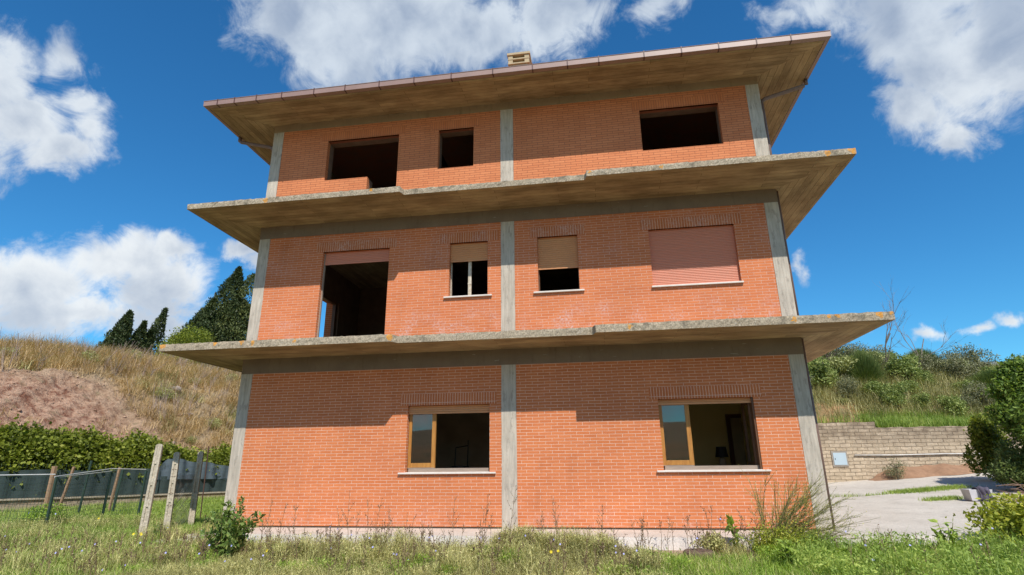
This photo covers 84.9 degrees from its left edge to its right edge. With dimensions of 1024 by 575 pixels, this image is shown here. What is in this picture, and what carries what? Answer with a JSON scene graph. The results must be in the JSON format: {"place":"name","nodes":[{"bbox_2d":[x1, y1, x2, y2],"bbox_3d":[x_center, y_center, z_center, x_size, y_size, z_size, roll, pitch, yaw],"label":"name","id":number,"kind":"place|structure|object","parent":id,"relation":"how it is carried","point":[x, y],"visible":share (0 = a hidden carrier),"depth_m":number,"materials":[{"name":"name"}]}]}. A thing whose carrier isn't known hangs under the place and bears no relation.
{"place":"outdoors","nodes":[
{"label":"outdoors","id":0,"kind":"place"},
{"bbox_2d":[0,348,237,498],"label":"hillside","id":1,"kind":"structure","parent":0,"point":[29,397],"depth_m":24.03,"materials":[{"name":"brown soil"}]},
{"bbox_2d":[78,350,100,362],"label":"scrub","id":2,"kind":"object","parent":1,"relation":"on","point":[86,352],"visible":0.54,"depth_m":27.07,"materials":[{"name":"green plant"}]},
{"bbox_2d":[0,366,209,452],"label":"rubble","id":3,"kind":"object","parent":1,"relation":"on","point":[19,410],"visible":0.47,"depth_m":23.88,"materials":[{"name":"stone"}]},
{"bbox_2d":[95,309,134,352],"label":"cypress tree","id":4,"kind":"object","parent":1,"relation":"on","point":[121,331],"visible":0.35,"depth_m":48.77,"materials":[{"name":"green plant"}]},
{"bbox_2d":[0,327,241,450],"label":"dry grass","id":5,"kind":"structure","parent":1,"relation":"on","point":[75,363],"depth_m":27.64,"materials":[{"name":"plant"}]},
{"bbox_2d":[1,345,240,434],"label":"green grass tufts","id":6,"kind":"object","parent":1,"relation":"on","point":[160,377],"visible":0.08,"depth_m":28.48,"materials":[{"name":"plant"}]},
{"bbox_2d":[131,320,147,354],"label":"cypress tree","id":7,"kind":"object","parent":1,"relation":"on","point":[139,333],"visible":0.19,"depth_m":50.59,"materials":[{"name":"green plant"}]},
{"bbox_2d":[138,307,168,354],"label":"cypress tree","id":8,"kind":"object","parent":1,"relation":"on","point":[153,334],"visible":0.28,"depth_m":51.79,"materials":[{"name":"green plant"}]},
{"bbox_2d":[150,387,176,399],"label":"scrub","id":9,"kind":"object","parent":1,"relation":"on","point":[169,395],"visible":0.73,"depth_m":27.97,"materials":[{"name":"green plant"}]},
{"bbox_2d":[156,322,215,366],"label":"round shrub","id":10,"kind":"object","parent":1,"relation":"on","point":[190,338],"visible":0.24,"depth_m":40.64,"materials":[{"name":"green plant"}]},
{"bbox_2d":[185,436,197,442],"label":"scrub","id":11,"kind":"object","parent":1,"relation":"on","point":[190,438],"visible":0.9,"depth_m":25.90,"materials":[{"name":"green plant"}]},
{"bbox_2d":[153,265,247,371],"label":"cypress tree","id":12,"kind":"object","parent":1,"relation":"on","point":[206,315],"visible":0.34,"depth_m":45.67,"materials":[{"name":"green plant"}]},
{"bbox_2d":[206,417,222,429],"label":"scrub","id":13,"kind":"object","parent":1,"relation":"on","point":[216,420],"visible":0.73,"depth_m":28.24,"materials":[{"name":"green plant"}]},
{"bbox_2d":[197,273,254,371],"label":"cypress tree","id":14,"kind":"object","parent":1,"relation":"on","point":[250,279],"visible":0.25,"depth_m":46.18,"materials":[{"name":"green plant"}]},
{"bbox_2d":[0,495,274,574],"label":"grass","id":15,"kind":"structure","parent":0,"point":[159,502],"depth_m":11.73,"materials":[{"name":"green plant"}]},
{"bbox_2d":[0,491,845,572],"bbox_3d":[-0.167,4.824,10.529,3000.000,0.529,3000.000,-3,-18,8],"label":"ground","id":16,"kind":"structure","parent":0,"point":[681,552],"depth_m":8.98,"materials":[{"name":"green plant"}]},
{"bbox_2d":[18,500,71,522],"bbox_3d":[-11.142,5.394,13.184,1.099,0.700,1.168,-3,-18,8],"label":"bush","id":17,"kind":"object","parent":16,"relation":"on","point":[44,513],"visible":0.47,"depth_m":13.09,"materials":[{"name":"green plant"}]},
{"bbox_2d":[43,466,57,508],"bbox_3d":[-13.359,5.895,16.154,0.100,1.400,0.100,-3,-18,8],"label":"wooden stake","id":18,"kind":"object","parent":16,"relation":"on","point":[54,470],"visible":0.56,"depth_m":16.18,"materials":[{"name":"brown wood"}]},
{"bbox_2d":[57,467,75,508],"bbox_3d":[-12.673,5.807,15.858,0.307,1.388,0.060,-3,-18,8],"label":"wooden stake","id":19,"kind":"object","parent":16,"relation":"on","point":[68,481],"visible":0.52,"depth_m":15.89,"materials":[{"name":"brown wood"}]},
{"bbox_2d":[0,468,147,527],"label":"wire fence","id":20,"kind":"object","parent":16,"relation":"on","point":[51,501],"visible":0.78,"depth_m":13.32,"materials":[{"name":"grey metal"}]},
{"bbox_2d":[77,461,92,513],"bbox_3d":[-12.150,5.735,15.902,0.129,1.552,0.050,-3,-18,8],"label":"green metal fence post","id":21,"kind":"object","parent":16,"relation":"on","point":[86,481],"visible":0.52,"depth_m":15.91,"materials":[{"name":"green metal"}]},
{"bbox_2d":[0,491,225,511],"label":"stone wall","id":22,"kind":"structure","parent":16,"relation":"on","point":[156,496],"depth_m":18.31,"materials":[{"name":"concrete"}]},
{"bbox_2d":[0,459,228,498],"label":"screen fence","id":23,"kind":"object","parent":22,"relation":"on","point":[216,482],"visible":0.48,"depth_m":19.25,"materials":[{"name":"grey fabric"}]},
{"bbox_2d":[0,414,231,498],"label":"ivy hedge","id":24,"kind":"object","parent":22,"relation":"on","point":[22,446],"visible":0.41,"depth_m":18.80,"materials":[{"name":"green plant"}]},
{"bbox_2d":[108,467,120,509],"bbox_3d":[-11.735,6.011,16.490,0.159,1.354,0.060,-3,-18,8],"label":"wooden stake","id":25,"kind":"object","parent":16,"relation":"on","point":[115,486],"visible":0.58,"depth_m":16.50,"materials":[{"name":"brown wood"}]},
{"bbox_2d":[111,470,123,510],"bbox_3d":[-11.385,5.940,16.137,0.149,1.303,0.050,-3,-18,8],"label":"green metal fence post","id":26,"kind":"object","parent":16,"relation":"on","point":[119,484],"visible":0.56,"depth_m":16.15,"materials":[{"name":"green metal"}]},
{"bbox_2d":[0,512,270,574],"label":"brown weeds","id":27,"kind":"object","parent":16,"relation":"on","point":[84,558],"visible":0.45,"depth_m":10.32,"materials":[{"name":"plant"}]},
{"bbox_2d":[138,444,163,535],"bbox_3d":[-7.093,4.074,10.964,0.135,1.948,0.095,6,-19,-15],"label":"concrete post","id":28,"kind":"object","parent":16,"relation":"on","point":[149,498],"visible":0.7,"depth_m":10.97,"materials":[{"name":"grey concrete"}]},
{"bbox_2d":[163,452,180,528],"bbox_3d":[-7.559,4.603,12.419,0.155,1.828,0.127,3,-18,-16],"label":"concrete post","id":29,"kind":"object","parent":16,"relation":"on","point":[172,489],"visible":0.87,"depth_m":12.42,"materials":[{"name":"concrete"}]},
{"bbox_2d":[171,474,194,525],"bbox_3d":[-7.556,4.875,12.768,0.045,1.190,0.818,-2,-18,5],"label":"chain link mesh","id":30,"kind":"object","parent":29,"relation":"attached to","point":[177,491],"visible":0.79,"depth_m":12.83,"materials":[{"name":"metal"}]},
{"bbox_2d":[188,451,203,525],"bbox_3d":[-7.475,4.830,13.217,0.135,1.848,0.095,4,-18,-16],"label":"concrete post","id":31,"kind":"object","parent":16,"relation":"on","point":[195,493],"visible":0.72,"depth_m":13.21,"materials":[{"name":"grey concrete"}]},
{"bbox_2d":[199,446,208,518],"bbox_3d":[-7.911,5.111,14.374,0.078,2.001,0.032,9,-20,-27],"label":"steel rod","id":32,"kind":"object","parent":16,"relation":"on","point":[204,482],"visible":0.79,"depth_m":14.39,"materials":[{"name":"metal"}]},
{"bbox_2d":[199,495,265,559],"bbox_3d":[-4.358,3.788,8.726,1.015,1.054,0.882,-3,-18,8],"label":"leafy sapling","id":33,"kind":"object","parent":16,"relation":"on","point":[229,531],"visible":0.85,"depth_m":8.69,"materials":[{"name":"green plant"}]},
{"bbox_2d":[127,542,646,574],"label":"weed leaves","id":34,"kind":"object","parent":16,"relation":"on","point":[376,569],"visible":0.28,"depth_m":7.64,"materials":[{"name":"green plant"}]},
{"bbox_2d":[143,522,671,574],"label":"weed clumps","id":35,"kind":"object","parent":16,"relation":"on","point":[577,540],"visible":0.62,"depth_m":8.30,"materials":[{"name":"plant"}]},
{"bbox_2d":[103,541,855,574],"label":"green tufts","id":36,"kind":"object","parent":16,"relation":"on","point":[766,550],"visible":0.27,"depth_m":7.78,"materials":[{"name":"green plant"}]},
{"bbox_2d":[5,513,992,570],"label":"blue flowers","id":37,"kind":"object","parent":16,"relation":"on","point":[396,553],"visible":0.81,"depth_m":8.14,"materials":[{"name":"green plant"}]},
{"bbox_2d":[0,533,1020,574],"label":"weeds","id":38,"kind":"object","parent":16,"relation":"on","point":[733,548],"visible":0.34,"depth_m":7.75,"materials":[{"name":"green plant"}]},
{"bbox_2d":[0,489,1023,574],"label":"chicory stems","id":39,"kind":"object","parent":16,"relation":"on","point":[204,547],"visible":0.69,"depth_m":8.36,"materials":[{"name":"green plant"}]},
{"bbox_2d":[0,488,1023,574],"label":"seed heads","id":40,"kind":"object","parent":39,"relation":"attached to","point":[400,543],"visible":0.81,"depth_m":8.35,"materials":[{"name":"brown plant"}]},
{"bbox_2d":[159,30,894,530],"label":"unfinished house","id":41,"kind":"structure","parent":16,"relation":"on","point":[567,286],"depth_m":11.85,"materials":[{"name":"brick"}]},
{"bbox_2d":[317,249,389,336],"bbox_3d":[-3.553,0.285,12.663,1.610,2.318,0.115,-3,-18,8],"label":"balcony door","id":42,"kind":"structure","parent":41,"relation":"in","point":[375,255],"depth_m":12.90,"materials":[{"name":"brown wood"}]},
{"bbox_2d":[398,404,495,473],"bbox_3d":[-1.289,3.069,11.342,1.985,1.346,0.255,-3,-18,8],"label":"window","id":43,"kind":"structure","parent":41,"relation":"in","point":[412,468],"depth_m":11.42,"materials":[{"name":"brown wood"}]},
{"bbox_2d":[443,242,491,298],"bbox_3d":[-0.950,-0.379,12.375,1.067,1.290,0.255,-3,-18,8],"label":"window","id":44,"kind":"structure","parent":41,"relation":"in","point":[470,252],"depth_m":12.48,"materials":[{"name":"beige plastic"}]},
{"bbox_2d":[534,236,584,293],"bbox_3d":[1.000,-0.488,12.093,1.075,1.290,0.255,-3,-18,8],"label":"window","id":45,"kind":"structure","parent":41,"relation":"in","point":[558,252],"depth_m":12.16,"materials":[{"name":"beige plastic"}]},
{"bbox_2d":[648,225,743,287],"bbox_3d":[3.784,-0.639,11.688,1.806,1.302,0.255,-3,-18,8],"label":"window","id":46,"kind":"structure","parent":41,"relation":"in","point":[705,255],"depth_m":11.69,"materials":[{"name":"pink plastic"}]},
{"bbox_2d":[657,397,771,471],"bbox_3d":[3.762,2.865,10.862,2.024,1.346,0.775,-3,-18,8],"label":"window","id":47,"kind":"structure","parent":41,"relation":"in","point":[669,465],"depth_m":10.63,"materials":[{"name":"brown wood"}]},
{"bbox_2d":[715,446,728,465],"bbox_3d":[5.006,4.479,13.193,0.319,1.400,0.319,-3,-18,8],"label":"table lamp","id":48,"kind":"object","parent":41,"relation":"on","point":[721,453],"visible":0.52,"depth_m":13.26,"materials":[{"name":"beige paint"}]},
{"bbox_2d":[725,414,746,464],"bbox_3d":[5.648,4.285,13.961,0.370,2.200,0.068,-3,-18,8],"label":"inner door","id":49,"kind":"structure","parent":41,"relation":"in","point":[733,425],"depth_m":14.09,"materials":[{"name":"brown wood"}]},
{"bbox_2d":[683,548,713,558],"bbox_3d":[2.798,4.029,8.388,0.456,0.194,0.460,-3,-18,8],"label":"rock","id":50,"kind":"object","parent":16,"relation":"on","point":[687,550],"visible":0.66,"depth_m":8.29,"materials":[{"name":"grey stone"}]},
{"bbox_2d":[690,529,728,552],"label":"bush","id":51,"kind":"object","parent":16,"relation":"on","point":[716,542],"visible":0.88,"depth_m":8.61,"materials":[{"name":"plant"}]},
{"bbox_2d":[725,514,744,547],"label":"broadleaf weed","id":52,"kind":"object","parent":16,"relation":"on","point":[730,520],"visible":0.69,"depth_m":8.84,"materials":[{"name":"green plant"}]},
{"bbox_2d":[767,537,800,564],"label":"broadleaf weed","id":53,"kind":"object","parent":16,"relation":"on","point":[783,545],"visible":0.59,"depth_m":7.56,"materials":[{"name":"green plant"}]},
{"bbox_2d":[727,464,879,553],"bbox_3d":[4.353,3.433,8.510,2.182,1.454,1.050,-3,-18,8],"label":"wispy broom","id":54,"kind":"object","parent":16,"relation":"on","point":[785,522],"visible":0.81,"depth_m":8.45,"materials":[{"name":"green plant"}]},
{"bbox_2d":[626,538,1021,574],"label":"lush grass","id":55,"kind":"structure","parent":16,"relation":"on","point":[770,567],"depth_m":7.39,"materials":[{"name":"green plant"}]},
{"bbox_2d":[819,548,849,568],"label":"broadleaf weed","id":56,"kind":"object","parent":16,"relation":"on","point":[838,552],"visible":0.2,"depth_m":7.34,"materials":[{"name":"green plant"}]},
{"bbox_2d":[772,521,1023,574],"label":"leafy weeds","id":57,"kind":"object","parent":16,"relation":"on","point":[933,566],"visible":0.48,"depth_m":7.10,"materials":[{"name":"green plant"}]},
{"bbox_2d":[818,422,1022,482],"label":"block wall","id":58,"kind":"structure","parent":16,"relation":"on","point":[852,439],"depth_m":20.61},
{"bbox_2d":[831,451,848,466],"bbox_3d":[12.157,6.354,20.755,0.540,0.540,0.082,-3,-18,8],"label":"utility cabinet","id":59,"kind":"object","parent":58,"relation":"attached to","point":[839,458],"visible":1,"depth_m":20.73,"materials":[{"name":"grey metal"}]},
{"bbox_2d":[854,453,979,455],"bbox_3d":[15.358,6.050,20.306,5.450,0.068,0.043,-3,-18,8],"label":"water pipe","id":60,"kind":"object","parent":58,"relation":"attached to","point":[907,454],"visible":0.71,"depth_m":20.46,"materials":[{"name":"white plastic"}]},
{"bbox_2d":[928,518,962,547],"bbox_3d":[6.464,3.679,8.270,0.432,0.591,0.529,-11,-21,31],"label":"broadleaf weed","id":61,"kind":"object","parent":16,"relation":"on","point":[941,534],"visible":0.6,"depth_m":8.26,"materials":[{"name":"green plant"}]},
{"bbox_2d":[945,485,1023,545],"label":"yellow shrub","id":62,"kind":"object","parent":16,"relation":"on","point":[1001,515],"visible":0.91,"depth_m":8.38,"materials":[{"name":"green plant"}]},
{"bbox_2d":[451,440,468,467],"bbox_3d":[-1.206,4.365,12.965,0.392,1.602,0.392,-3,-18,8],"label":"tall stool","id":63,"kind":"object","parent":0,"point":[454,466],"visible":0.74,"depth_m":13.17,"materials":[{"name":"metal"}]},
{"bbox_2d":[161,527,860,549],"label":"footpath","id":64,"kind":"structure","parent":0,"point":[679,542],"depth_m":9.85,"materials":[{"name":"concrete"}]},
{"bbox_2d":[0,0,1023,361],"label":"sky","id":65,"kind":"structure","parent":0,"point":[108,137],"materials":[{"name":"blue"}]},
{"bbox_2d":[830,483,978,503],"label":"joint grass","id":66,"kind":"structure","parent":0,"point":[921,489],"depth_m":16.09,"materials":[{"name":"green plant"}]},
{"bbox_2d":[810,351,1003,427],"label":"slope","id":67,"kind":"structure","parent":0,"point":[821,411],"depth_m":23.02,"materials":[{"name":"green plant"}]},
{"bbox_2d":[807,356,838,390],"bbox_3d":[13.794,4.000,25.256,1.682,1.885,1.765,10,-21,-31],"label":"slope shrub","id":68,"kind":"object","parent":67,"relation":"on","point":[818,370],"visible":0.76,"depth_m":24.98,"materials":[{"name":"green plant"}]},
{"bbox_2d":[820,354,858,378],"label":"slope shrub","id":69,"kind":"object","parent":67,"relation":"on","point":[840,364],"visible":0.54,"depth_m":25.90,"materials":[{"name":"green plant"}]},
{"bbox_2d":[824,342,860,362],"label":"slope shrub","id":70,"kind":"object","parent":67,"relation":"on","point":[849,350],"visible":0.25,"depth_m":27.02,"materials":[{"name":"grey plant"}]},
{"bbox_2d":[830,373,862,399],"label":"slope shrub","id":71,"kind":"object","parent":67,"relation":"on","point":[845,386],"visible":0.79,"depth_m":24.19,"materials":[{"name":"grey plant"}]},
{"bbox_2d":[844,341,872,353],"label":"slope shrub","id":72,"kind":"object","parent":67,"relation":"on","point":[853,345],"visible":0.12,"depth_m":28.70,"materials":[{"name":"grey plant"}]},
{"bbox_2d":[841,348,888,382],"bbox_3d":[16.294,3.745,26.031,2.169,2.031,2.173,-3,-18,8],"label":"broom shrub","id":73,"kind":"object","parent":67,"relation":"on","point":[865,365],"visible":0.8,"depth_m":25.61,"materials":[{"name":"green plant"}]},
{"bbox_2d":[859,380,885,397],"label":"slope shrub","id":74,"kind":"object","parent":67,"relation":"on","point":[870,385],"visible":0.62,"depth_m":24.10,"materials":[{"name":"green plant"}]},
{"bbox_2d":[863,349,884,365],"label":"slope shrub","id":75,"kind":"object","parent":67,"relation":"on","point":[877,354],"visible":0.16,"depth_m":26.65,"materials":[{"name":"green plant"}]},
{"bbox_2d":[869,344,897,357],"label":"slope shrub","id":76,"kind":"object","parent":67,"relation":"on","point":[879,348],"visible":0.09,"depth_m":31.24,"materials":[{"name":"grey plant"}]},
{"bbox_2d":[876,351,898,359],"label":"slope shrub","id":77,"kind":"object","parent":67,"relation":"on","point":[891,353],"visible":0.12,"depth_m":29.08,"materials":[{"name":"green plant"}]},
{"bbox_2d":[876,380,911,408],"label":"slope shrub","id":78,"kind":"object","parent":67,"relation":"on","point":[894,395],"visible":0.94,"depth_m":22.88,"materials":[{"name":"green plant"}]},
{"bbox_2d":[878,275,913,370],"bbox_3d":[17.716,1.847,25.610,1.438,4.824,2.350,-3,-18,8],"label":"bare tree","id":79,"kind":"object","parent":67,"relation":"on","point":[887,338],"visible":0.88,"depth_m":25.90,"materials":[{"name":"grey plant"}]},
{"bbox_2d":[882,352,921,380],"bbox_3d":[17.920,3.773,25.577,1.773,1.743,1.690,16,-24,-42],"label":"slope shrub","id":80,"kind":"object","parent":67,"relation":"on","point":[896,366],"visible":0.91,"depth_m":25.32,"materials":[{"name":"green plant"}]},
{"bbox_2d":[817,407,994,427],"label":"ledge grass","id":81,"kind":"structure","parent":67,"relation":"on","point":[918,420],"depth_m":21.46,"materials":[{"name":"green plant"}]},
{"bbox_2d":[900,379,922,395],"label":"slope shrub","id":82,"kind":"object","parent":67,"relation":"on","point":[911,384],"visible":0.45,"depth_m":23.89,"materials":[{"name":"green plant"}]},
{"bbox_2d":[907,392,933,409],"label":"slope shrub","id":83,"kind":"object","parent":67,"relation":"on","point":[923,399],"visible":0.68,"depth_m":22.73,"materials":[{"name":"green plant"}]},
{"bbox_2d":[909,369,936,384],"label":"slope shrub","id":84,"kind":"object","parent":67,"relation":"on","point":[923,375],"visible":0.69,"depth_m":24.55,"materials":[{"name":"green plant"}]},
{"bbox_2d":[912,350,936,372],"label":"slope shrub","id":85,"kind":"object","parent":67,"relation":"on","point":[925,364],"visible":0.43,"depth_m":25.67,"materials":[{"name":"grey plant"}]},
{"bbox_2d":[884,299,964,362],"bbox_3d":[19.431,2.391,26.472,1.595,4.287,3.596,13,-22,-37],"label":"bare tree","id":86,"kind":"object","parent":67,"relation":"on","point":[923,339],"visible":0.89,"depth_m":26.46,"materials":[{"name":"grey plant"}]},
{"bbox_2d":[905,348,952,367],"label":"broom shrub","id":87,"kind":"object","parent":67,"relation":"on","point":[927,352],"visible":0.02,"depth_m":27.59,"materials":[{"name":"green plant"}]},
{"bbox_2d":[933,392,969,416],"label":"slope shrub","id":88,"kind":"object","parent":67,"relation":"on","point":[958,403],"visible":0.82,"depth_m":22.06,"materials":[{"name":"green plant"}]},
{"bbox_2d":[930,350,980,380],"bbox_3d":[20.186,3.713,25.507,2.257,1.838,1.939,-5,-18,14],"label":"slope shrub","id":89,"kind":"object","parent":67,"relation":"on","point":[964,368],"visible":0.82,"depth_m":25.26,"materials":[{"name":"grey plant"}]},
{"bbox_2d":[950,379,972,391],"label":"slope shrub","id":90,"kind":"object","parent":67,"relation":"on","point":[964,382],"visible":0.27,"depth_m":23.95,"materials":[{"name":"green plant"}]},
{"bbox_2d":[960,394,984,410],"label":"slope shrub","id":91,"kind":"object","parent":67,"relation":"on","point":[967,400],"visible":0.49,"depth_m":22.41,"materials":[{"name":"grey plant"}]},
{"bbox_2d":[944,342,1001,371],"bbox_3d":[22.044,3.601,26.871,2.102,2.173,2.446,-6,-18,17],"label":"slope shrub","id":92,"kind":"object","parent":67,"relation":"on","point":[973,355],"visible":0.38,"depth_m":26.71,"materials":[{"name":"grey plant"}]},
{"bbox_2d":[960,380,994,408],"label":"slope shrub","id":93,"kind":"object","parent":67,"relation":"on","point":[976,394],"visible":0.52,"depth_m":22.71,"materials":[{"name":"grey plant"}]},
{"bbox_2d":[960,369,998,394],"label":"broom shrub","id":94,"kind":"object","parent":67,"relation":"on","point":[986,376],"visible":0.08,"depth_m":24.15,"materials":[{"name":"green plant"}]},
{"bbox_2d":[977,364,998,373],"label":"slope shrub","id":95,"kind":"object","parent":67,"relation":"on","point":[986,368],"visible":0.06,"depth_m":25.35,"materials":[{"name":"green plant"}]},
{"bbox_2d":[1005,353,1023,360],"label":"slope shrub","id":96,"kind":"object","parent":67,"relation":"on","point":[1021,356],"visible":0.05,"depth_m":26.32,"materials":[{"name":"green plant"}]},
{"bbox_2d":[828,473,1023,545],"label":"driveway","id":97,"kind":"structure","parent":0,"point":[910,513],"depth_m":13.29,"materials":[{"name":"concrete"}]},
{"bbox_2d":[882,458,906,479],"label":"leafy shrub","id":98,"kind":"object","parent":97,"relation":"on","point":[897,471],"visible":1,"depth_m":19.82,"materials":[{"name":"green plant"}]},
{"bbox_2d":[870,463,985,480],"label":"soil bank","id":99,"kind":"structure","parent":97,"relation":"on","point":[941,469],"depth_m":19.92,"materials":[{"name":"brown soil"}]},
{"bbox_2d":[960,489,991,500],"bbox_3d":[11.514,5.129,13.851,0.520,0.262,0.360,-3,-18,8],"label":"plastic crate","id":100,"kind":"object","parent":97,"relation":"on","point":[971,494],"visible":0.66,"depth_m":13.74,"materials":[{"name":"white plastic"}]},
{"bbox_2d":[972,486,994,500],"bbox_3d":[11.560,5.061,13.778,0.366,0.348,0.405,-3,-18,8],"label":"crumpled cloth","id":101,"kind":"object","parent":100,"relation":"on","point":[983,491],"visible":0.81,"depth_m":13.65,"materials":[{"name":"grey fabric"}]},
{"bbox_2d":[958,412,1014,475],"bbox_3d":[15.248,5.070,17.912,1.472,2.289,1.255,-3,-18,8],"label":"leafy shrub","id":102,"kind":"object","parent":97,"relation":"on","point":[983,437],"visible":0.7,"depth_m":17.79,"materials":[{"name":"green plant"}]},
{"bbox_2d":[969,353,1023,443],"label":"leafy tree","id":103,"kind":"object","parent":97,"relation":"on","point":[1009,378],"visible":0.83,"depth_m":16.27,"materials":[{"name":"green plant"}]},
{"bbox_2d":[981,432,1023,489],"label":"leafy shrub","id":104,"kind":"object","parent":97,"relation":"on","point":[1004,471],"visible":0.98,"depth_m":15.22,"materials":[{"name":"green plant"}]},
{"bbox_2d":[991,479,1023,501],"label":"brush pile","id":105,"kind":"object","parent":97,"relation":"on","point":[1021,491],"visible":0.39,"depth_m":13.38,"materials":[{"name":"plant"}]},
{"bbox_2d":[998,381,1023,470],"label":"leafy tree","id":106,"kind":"object","parent":97,"relation":"on","point":[1018,410],"visible":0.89,"depth_m":15.13,"materials":[{"name":"green plant"}]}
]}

